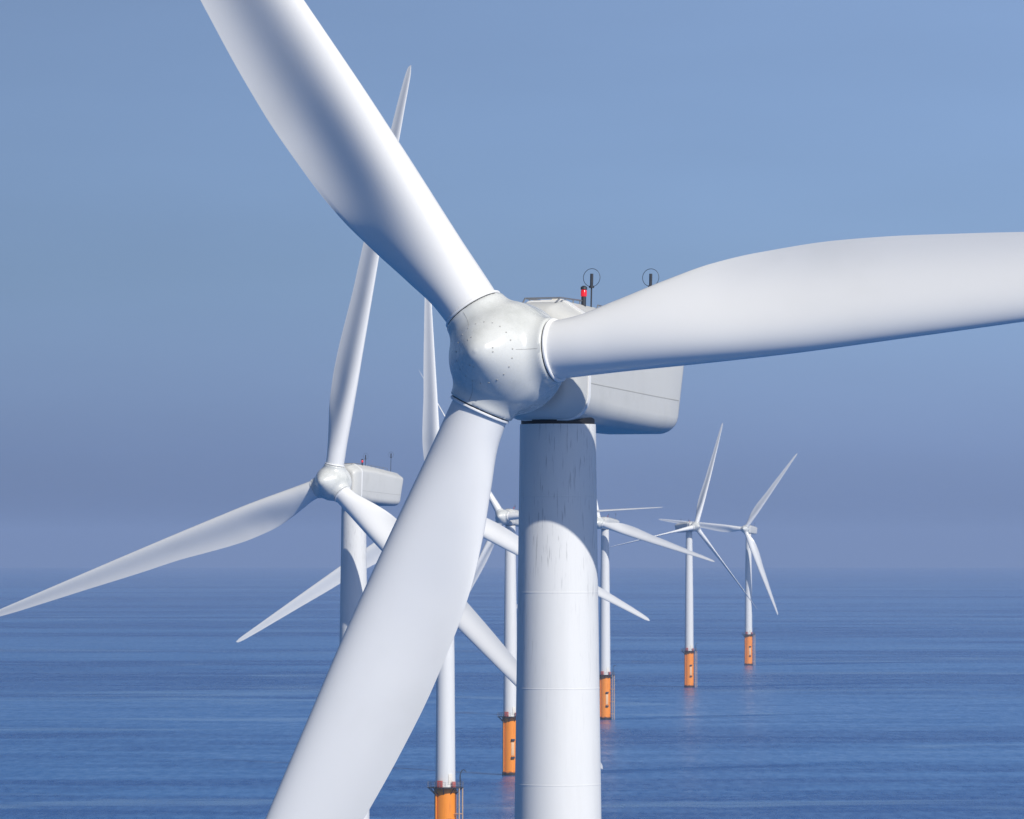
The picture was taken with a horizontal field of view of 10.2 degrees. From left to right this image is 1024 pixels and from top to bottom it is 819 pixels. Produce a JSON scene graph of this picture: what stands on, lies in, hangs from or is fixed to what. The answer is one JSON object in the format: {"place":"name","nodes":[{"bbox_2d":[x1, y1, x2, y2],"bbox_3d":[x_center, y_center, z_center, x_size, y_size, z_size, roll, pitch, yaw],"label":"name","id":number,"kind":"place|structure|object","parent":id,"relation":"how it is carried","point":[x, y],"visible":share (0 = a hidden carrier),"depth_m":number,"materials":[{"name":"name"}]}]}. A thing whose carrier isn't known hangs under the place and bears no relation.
{"place":"outdoors","nodes":[
{"label":"outdoors","id":0,"kind":"place"},
{"bbox_2d":[0,568,1023,818],"bbox_3d":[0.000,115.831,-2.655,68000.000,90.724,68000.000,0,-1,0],"label":"sea","id":1,"kind":"structure","parent":0,"point":[848,694],"depth_m":2571.89,"materials":[{"name":"liquid"}]},
{"bbox_2d":[0,65,602,818],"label":"wind turbine","id":2,"kind":"object","parent":1,"relation":"in","point":[360,493],"visible":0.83,"depth_m":723.37,"materials":[{"name":"paint"}]},
{"bbox_2d":[236,298,649,818],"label":"wind turbine","id":3,"kind":"object","parent":1,"relation":"in","point":[445,791],"visible":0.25,"depth_m":1226.24,"materials":[{"name":"paint"}]},
{"bbox_2d":[421,374,661,775],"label":"wind turbine","id":4,"kind":"object","parent":1,"relation":"in","point":[508,519],"visible":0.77,"depth_m":1723.12,"materials":[{"name":"paint"}]},
{"bbox_2d":[201,0,1023,818],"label":"wind turbine","id":5,"kind":"object","parent":1,"relation":"in","point":[563,380],"visible":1,"depth_m":228.52,"materials":[{"name":"paint"}]},
{"bbox_2d":[597,502,714,719],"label":"wind turbine","id":6,"kind":"object","parent":1,"relation":"in","point":[605,525],"visible":0.6,"depth_m":2265.31,"materials":[{"name":"paint"}]},
{"bbox_2d":[611,423,757,686],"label":"wind turbine","id":7,"kind":"object","parent":1,"relation":"in","point":[689,527],"visible":0.98,"depth_m":2771.27,"materials":[{"name":"paint"}]},
{"bbox_2d":[659,454,796,664],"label":"wind turbine","id":8,"kind":"object","parent":1,"relation":"in","point":[748,529],"visible":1,"depth_m":3270.87,"materials":[{"name":"paint"}]},
{"bbox_2d":[0,0,1023,567],"label":"sky","id":9,"kind":"structure","parent":0,"point":[176,289],"materials":[{"name":"blue"}]}
]}

